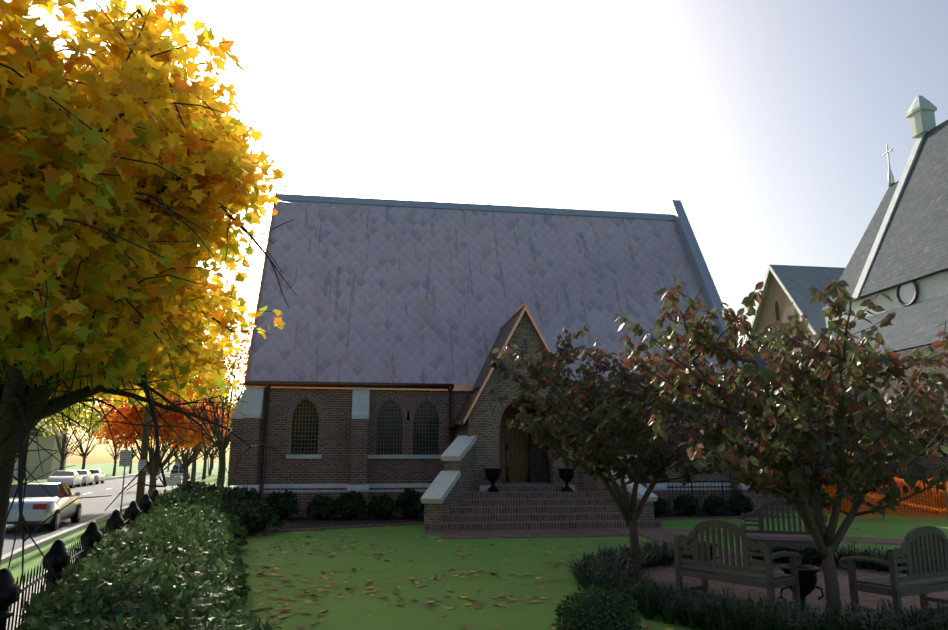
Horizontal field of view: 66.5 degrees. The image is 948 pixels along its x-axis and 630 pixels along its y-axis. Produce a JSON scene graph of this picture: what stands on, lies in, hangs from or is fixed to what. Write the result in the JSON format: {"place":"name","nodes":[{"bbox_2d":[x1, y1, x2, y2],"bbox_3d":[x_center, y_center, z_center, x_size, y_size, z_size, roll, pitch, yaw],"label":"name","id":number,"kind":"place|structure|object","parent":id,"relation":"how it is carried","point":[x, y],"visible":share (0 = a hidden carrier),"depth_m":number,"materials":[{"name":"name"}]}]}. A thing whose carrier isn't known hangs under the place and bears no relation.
{"place":"outdoors","nodes":[
{"label":"outdoors","id":0,"kind":"place"},
{"bbox_2d":[12,421,69,481],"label":"houses","id":1,"kind":"structure","parent":0,"point":[51,463],"depth_m":92.45,"materials":[{"name":"stone"}]},
{"bbox_2d":[6,552,75,629],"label":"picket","id":2,"kind":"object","parent":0,"point":[26,600],"depth_m":11.82,"materials":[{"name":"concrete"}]},
{"bbox_2d":[2,468,202,554],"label":"street","id":3,"kind":"structure","parent":0,"point":[94,507],"depth_m":37.85,"materials":[{"name":"grey asphalt"}]},
{"bbox_2d":[6,483,81,530],"bbox_3d":[-14.684,6.396,24.369,2.160,1.440,5.330,4,-12,-17],"label":"silver sedan","id":4,"kind":"object","parent":3,"relation":"on","point":[41,506],"visible":0.92,"depth_m":23.17,"materials":[{"name":"grey paint"}]},
{"bbox_2d":[47,470,82,487],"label":"car","id":5,"kind":"object","parent":3,"relation":"on","point":[70,478],"visible":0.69,"depth_m":59.34,"materials":[{"name":"white paint"}]},
{"bbox_2d":[76,470,94,485],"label":"car","id":6,"kind":"object","parent":3,"relation":"on","point":[88,476],"visible":0.42,"depth_m":65.03,"materials":[{"name":"white paint"}]},
{"bbox_2d":[84,469,105,483],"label":"car","id":7,"kind":"object","parent":3,"relation":"on","point":[99,474],"visible":0.58,"depth_m":70.63,"materials":[{"name":"grey paint"}]},
{"bbox_2d":[0,471,214,565],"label":"kerb","id":8,"kind":"structure","parent":3,"relation":"on","point":[28,548],"depth_m":19.86,"materials":[{"name":"concrete"}]},
{"bbox_2d":[105,468,189,479],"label":"kerb","id":9,"kind":"structure","parent":3,"relation":"on","point":[126,476],"depth_m":95.31,"materials":[{"name":"concrete"}]},
{"bbox_2d":[170,464,189,478],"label":"car","id":10,"kind":"object","parent":3,"relation":"on","point":[174,471],"visible":0.52,"depth_m":87.13,"materials":[{"name":"white paint"}]},
{"bbox_2d":[105,470,166,477],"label":"sidewalk","id":11,"kind":"structure","parent":0,"point":[125,475],"depth_m":113.19,"materials":[{"name":"concrete"}]},
{"bbox_2d":[140,437,171,470],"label":"street tree","id":12,"kind":"object","parent":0,"point":[169,460],"depth_m":170.22,"materials":[{"name":"brown plant"}]},
{"bbox_2d":[0,463,947,629],"bbox_3d":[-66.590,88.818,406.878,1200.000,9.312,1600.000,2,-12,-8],"label":"lawn","id":13,"kind":"structure","parent":0,"point":[352,610],"depth_m":11.44,"materials":[{"name":"green plant"}]},
{"bbox_2d":[35,398,111,469],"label":"street tree","id":14,"kind":"object","parent":13,"relation":"on","point":[95,417],"depth_m":76.19,"materials":[{"name":"plant"}]},
{"bbox_2d":[37,402,115,469],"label":"street tree","id":15,"kind":"object","parent":13,"relation":"on","point":[85,454],"depth_m":91.74,"materials":[{"name":"plant"}]},
{"bbox_2d":[0,489,158,629],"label":"iron fence pickets","id":16,"kind":"object","parent":13,"relation":"on","point":[58,557],"visible":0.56,"depth_m":7.95,"materials":[{"name":"black metal"}]},
{"bbox_2d":[82,408,140,475],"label":"street tree","id":17,"kind":"object","parent":13,"relation":"on","point":[115,462],"depth_m":108.96,"materials":[{"name":"plant"}]},
{"bbox_2d":[123,439,153,473],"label":"street tree","id":18,"kind":"object","parent":13,"relation":"on","point":[133,456],"depth_m":131.99,"materials":[{"name":"brown plant"}]},
{"bbox_2d":[135,386,153,505],"bbox_3d":[-14.980,3.715,33.392,0.396,10.703,0.340,2,-12,-8],"label":"street utility pole","id":19,"kind":"object","parent":13,"relation":"on","point":[141,478],"visible":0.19,"depth_m":32.76,"materials":[{"name":"brown wood"}]},
{"bbox_2d":[0,0,296,620],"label":"maple tree","id":20,"kind":"object","parent":13,"relation":"on","point":[38,117],"depth_m":6.89,"materials":[{"name":"yellow plant"}]},
{"bbox_2d":[120,458,179,513],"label":"street sign posts","id":21,"kind":"object","parent":13,"relation":"on","point":[123,487],"visible":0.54,"depth_m":27.92,"materials":[{"name":"grey metal"}]},
{"bbox_2d":[119,450,181,485],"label":"street sign plates","id":22,"kind":"object","parent":21,"relation":"attached to","point":[125,457],"visible":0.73,"depth_m":32.54,"materials":[{"name":"grey metal"}]},
{"bbox_2d":[93,391,229,497],"bbox_3d":[-15.661,6.526,36.610,6.275,6.088,6.336,2,-12,-8],"label":"orange tree","id":23,"kind":"object","parent":13,"relation":"on","point":[168,433],"depth_m":35.09,"materials":[{"name":"orange plant"}]},
{"bbox_2d":[136,439,190,463],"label":"street tree","id":24,"kind":"object","parent":13,"relation":"on","point":[177,453],"depth_m":129.75,"materials":[{"name":"brown plant"}]},
{"bbox_2d":[135,401,235,483],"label":"orange tree","id":25,"kind":"object","parent":13,"relation":"on","point":[186,462],"depth_m":47.97,"materials":[{"name":"orange plant"}]},
{"bbox_2d":[137,386,235,481],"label":"street tree","id":26,"kind":"object","parent":13,"relation":"on","point":[193,474],"depth_m":64.42,"materials":[{"name":"brown plant"}]},
{"bbox_2d":[164,326,251,486],"bbox_3d":[-10.187,3.558,28.686,6.898,7.551,5.406,2,-12,-8],"label":"bare tree","id":27,"kind":"object","parent":13,"relation":"on","point":[220,445],"depth_m":28.34,"materials":[{"name":"plant"}]},
{"bbox_2d":[198,401,231,479],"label":"street tree","id":28,"kind":"object","parent":13,"relation":"on","point":[205,458],"depth_m":85.08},
{"bbox_2d":[206,435,228,475],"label":"street tree","id":29,"kind":"object","parent":13,"relation":"on","point":[212,457],"depth_m":108.36,"materials":[{"name":"brown plant"}]},
{"bbox_2d":[16,475,947,629],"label":"shrubs","id":30,"kind":"object","parent":13,"relation":"on","point":[174,523],"depth_m":8.41,"materials":[{"name":"green plant"}]},
{"bbox_2d":[258,454,734,517],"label":"chapel plinth","id":31,"kind":"structure","parent":13,"relation":"on","point":[305,493],"depth_m":20.91,"materials":[{"name":"grey stone"}]},
{"bbox_2d":[244,513,796,534],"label":"bed mulch","id":32,"kind":"object","parent":13,"relation":"on","point":[300,523],"visible":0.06,"depth_m":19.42,"materials":[{"name":"brown soil"}]},
{"bbox_2d":[239,519,941,629],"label":"fallen leaves","id":33,"kind":"object","parent":13,"relation":"on","point":[476,606],"visible":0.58,"depth_m":10.25,"materials":[{"name":"brown plant"}]},
{"bbox_2d":[487,326,762,574],"bbox_3d":[2.547,2.147,11.415,4.960,3.839,4.520,2,-12,-8],"label":"dogwood tree","id":34,"kind":"object","parent":13,"relation":"on","point":[592,441],"depth_m":11.00,"materials":[{"name":"green plant"}]},
{"bbox_2d":[556,538,947,629],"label":"liriope border","id":35,"kind":"object","parent":13,"relation":"on","point":[604,568],"visible":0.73,"depth_m":8.07,"materials":[{"name":"green plant"}]},
{"bbox_2d":[642,458,905,513],"bbox_3d":[9.408,5.317,22.820,9.830,1.760,1.742,2,-12,-8],"label":"iron railing","id":36,"kind":"object","parent":13,"relation":"on","point":[699,482],"visible":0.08,"depth_m":21.94,"materials":[{"name":"black metal"}]},
{"bbox_2d":[613,278,947,622],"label":"dogwood tree","id":37,"kind":"object","parent":13,"relation":"on","point":[864,399],"depth_m":7.77,"materials":[{"name":"green plant"}]},
{"bbox_2d":[761,491,822,512],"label":"connector steps","id":38,"kind":"structure","parent":13,"relation":"on","point":[768,497],"depth_m":22.93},
{"bbox_2d":[820,485,947,518],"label":"safety fence stakes","id":39,"kind":"object","parent":13,"relation":"on","point":[882,505],"visible":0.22,"depth_m":19.67,"materials":[{"name":"brown wood"}]},
{"bbox_2d":[822,476,947,518],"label":"orange safety net","id":40,"kind":"object","parent":13,"relation":"on","point":[902,504],"visible":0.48,"depth_m":19.88,"materials":[{"name":"orange plastic"}]},
{"bbox_2d":[825,133,947,349],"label":"roof trim","id":41,"kind":"structure","parent":13,"relation":"on","point":[933,286],"depth_m":33.74,"materials":[{"name":"white paint"}]},
{"bbox_2d":[744,352,858,402],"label":"connector roof","id":42,"kind":"structure","parent":41,"relation":"attached to","point":[760,361],"depth_m":29.97,"materials":[{"name":"stone"}]},
{"bbox_2d":[800,120,947,363],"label":"roof","id":43,"kind":"structure","parent":41,"relation":"on","point":[914,243],"depth_m":32.14,"materials":[{"name":"grey tile"}]},
{"bbox_2d":[882,144,894,185],"bbox_3d":[22.059,-7.970,38.413,0.299,2.300,0.706,-2,-12,12],"label":"cross","id":44,"kind":"object","parent":43,"relation":"on","point":[891,181],"visible":0.98,"depth_m":38.27,"materials":[{"name":"white metal"}]},
{"bbox_2d":[906,95,936,138],"bbox_3d":[22.443,-10.015,36.255,1.040,2.150,1.040,2,-12,-8],"label":"church pinnacle","id":45,"kind":"object","parent":43,"relation":"on","point":[920,114],"visible":0.92,"depth_m":35.90,"materials":[{"name":"white stone"}]},
{"bbox_2d":[822,268,947,310],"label":"roof trim","id":46,"kind":"structure","parent":41,"relation":"attached to","point":[913,301],"depth_m":30.78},
{"bbox_2d":[899,282,914,302],"bbox_3d":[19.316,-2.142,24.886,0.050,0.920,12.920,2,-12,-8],"label":"round window","id":47,"kind":"structure","parent":41,"relation":"in","point":[907,292],"depth_m":30.68,"materials":[{"name":"white glass"}]},
{"bbox_2d":[0,0,947,462],"label":"sky","id":48,"kind":"structure","parent":0,"point":[771,123],"materials":[{"name":"white"}]},
{"bbox_2d":[258,388,730,483],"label":"brick wall","id":49,"kind":"structure","parent":0,"point":[332,466],"depth_m":21.12,"materials":[{"name":"brown brick"}]},
{"bbox_2d":[248,200,737,387],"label":"roof","id":50,"kind":"structure","parent":49,"relation":"on","point":[394,294],"depth_m":24.65,"materials":[{"name":"grey tile"}]},
{"bbox_2d":[245,380,743,497],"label":"chapel gutters","id":51,"kind":"object","parent":50,"relation":"attached to","point":[268,384],"visible":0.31,"depth_m":21.14,"materials":[{"name":"brown metal"}]},
{"bbox_2d":[244,193,745,393],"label":"roof trim","id":52,"kind":"structure","parent":50,"relation":"attached to","point":[677,214],"depth_m":26.82,"materials":[{"name":"grey metal"}]},
{"bbox_2d":[227,387,761,517],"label":"chapel buttresses","id":53,"kind":"structure","parent":49,"relation":"attached to","point":[247,427],"depth_m":20.57,"materials":[{"name":"brown brick"}]},
{"bbox_2d":[291,399,704,454],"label":"arched windows","id":54,"kind":"structure","parent":49,"relation":"in","point":[305,426],"depth_m":21.44,"materials":[{"name":"black glass"}]},
{"bbox_2d":[285,391,710,421],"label":"window arches","id":55,"kind":"structure","parent":49,"relation":"attached to","point":[315,400],"depth_m":21.46,"materials":[{"name":"brown brick"}]},
{"bbox_2d":[456,312,581,490],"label":"porch walls","id":56,"kind":"structure","parent":0,"point":[486,446],"depth_m":19.39,"materials":[{"name":"brown brick"}]},
{"bbox_2d":[454,309,522,422],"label":"porch roof","id":57,"kind":"structure","parent":56,"relation":"on","point":[503,335],"depth_m":20.94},
{"bbox_2d":[448,420,462,428],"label":"porch gutters","id":58,"kind":"object","parent":57,"relation":"attached to","point":[456,424],"visible":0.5,"depth_m":19.77,"materials":[{"name":"brown metal"}]},
{"bbox_2d":[463,304,577,424],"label":"gable trim","id":59,"kind":"structure","parent":57,"relation":"attached to","point":[533,323],"depth_m":19.78,"materials":[{"name":"brown wood"}]},
{"bbox_2d":[499,405,529,481],"bbox_3d":[1.003,3.869,21.868,1.360,2.320,0.025,2,-12,-8],"label":"porch door","id":60,"kind":"structure","parent":56,"relation":"in","point":[514,463],"depth_m":21.86,"materials":[{"name":"brown wood"}]},
{"bbox_2d":[488,335,562,429],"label":"porch arches","id":61,"kind":"structure","parent":56,"relation":"attached to","point":[496,413],"depth_m":19.43,"materials":[{"name":"brown brick"}]},
{"bbox_2d":[479,482,574,491],"bbox_3d":[1.204,5.208,20.247,2.540,0.950,2.780,2,-12,-8],"label":"stone porch landing","id":62,"kind":"object","parent":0,"point":[483,488],"visible":0.21,"depth_m":19.53,"materials":[{"name":"grey stone"}]},
{"bbox_2d":[484,468,574,491],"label":"urn planters","id":63,"kind":"object","parent":62,"relation":"on","point":[493,475],"visible":0.94,"depth_m":18.73,"materials":[{"name":"black metal"}]},
{"bbox_2d":[424,443,660,531],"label":"entrance steps","id":64,"kind":"structure","parent":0,"point":[590,503],"depth_m":17.71,"materials":[{"name":"brown brick"}]},
{"bbox_2d":[420,435,657,503],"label":"stair coping stones","id":65,"kind":"object","parent":64,"relation":"on","point":[438,490],"visible":0.65,"depth_m":17.89,"materials":[{"name":"grey stone"}]},
{"bbox_2d":[424,528,947,628],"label":"brick paving","id":66,"kind":"structure","parent":0,"point":[739,590],"depth_m":11.26,"materials":[{"name":"brick"}]},
{"bbox_2d":[674,520,800,614],"bbox_3d":[3.235,3.059,8.915,0.669,1.050,1.354,8,-14,-34],"label":"bench","id":67,"kind":"object","parent":66,"relation":"on","point":[701,566],"visible":0.96,"depth_m":8.66,"materials":[{"name":"brown wood"}]},
{"bbox_2d":[691,542,823,609],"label":"patio urns","id":68,"kind":"object","parent":66,"relation":"on","point":[807,574],"depth_m":8.60,"materials":[{"name":"black metal"}]},
{"bbox_2d":[741,500,827,557],"bbox_3d":[5.159,3.626,11.995,1.354,1.050,0.669,-4,-12,21],"label":"bench","id":69,"kind":"object","parent":66,"relation":"on","point":[791,541],"visible":0.67,"depth_m":12.26,"materials":[{"name":"brown wood"}]},
{"bbox_2d":[839,526,947,617],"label":"bench","id":70,"kind":"object","parent":66,"relation":"on","point":[920,578],"visible":1,"depth_m":8.10,"materials":[{"name":"brown wood"}]},
{"bbox_2d":[755,273,812,352],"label":"hall walls","id":71,"kind":"structure","parent":0,"point":[775,292],"depth_m":47.91,"materials":[{"name":"beige paint"}]},
{"bbox_2d":[775,301,779,325],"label":"hall louvre","id":72,"kind":"object","parent":71,"relation":"in","point":[777,310],"visible":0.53,"depth_m":47.54,"materials":[{"name":"wood"}]},
{"bbox_2d":[751,265,844,335],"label":"hall roof","id":73,"kind":"structure","parent":71,"relation":"on","point":[797,281],"depth_m":47.09,"materials":[{"name":"grey tile"}]},
{"bbox_2d":[747,264,815,340],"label":"hall rake boards","id":74,"kind":"object","parent":73,"relation":"attached to","point":[770,268],"visible":0.61,"depth_m":46.98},
{"bbox_2d":[754,410,881,504],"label":"connector wall","id":75,"kind":"structure","parent":0,"point":[828,469],"depth_m":26.62,"materials":[{"name":"brown brick"}]},
{"bbox_2d":[770,422,856,468],"bbox_3d":[11.538,5.095,26.610,7.100,3.700,0.001,2,-12,-8],"label":"connector window glass","id":76,"kind":"object","parent":75,"relation":"in","point":[821,464],"depth_m":26.78,"materials":[{"name":"black glass"}]},
{"bbox_2d":[824,341,947,509],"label":"brick wall","id":77,"kind":"structure","parent":0,"point":[931,464],"depth_m":25.07,"materials":[{"name":"brick"}]},
{"bbox_2d":[876,383,945,456],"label":"church windows","id":78,"kind":"structure","parent":77,"relation":"in","point":[940,451],"depth_m":24.09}
]}

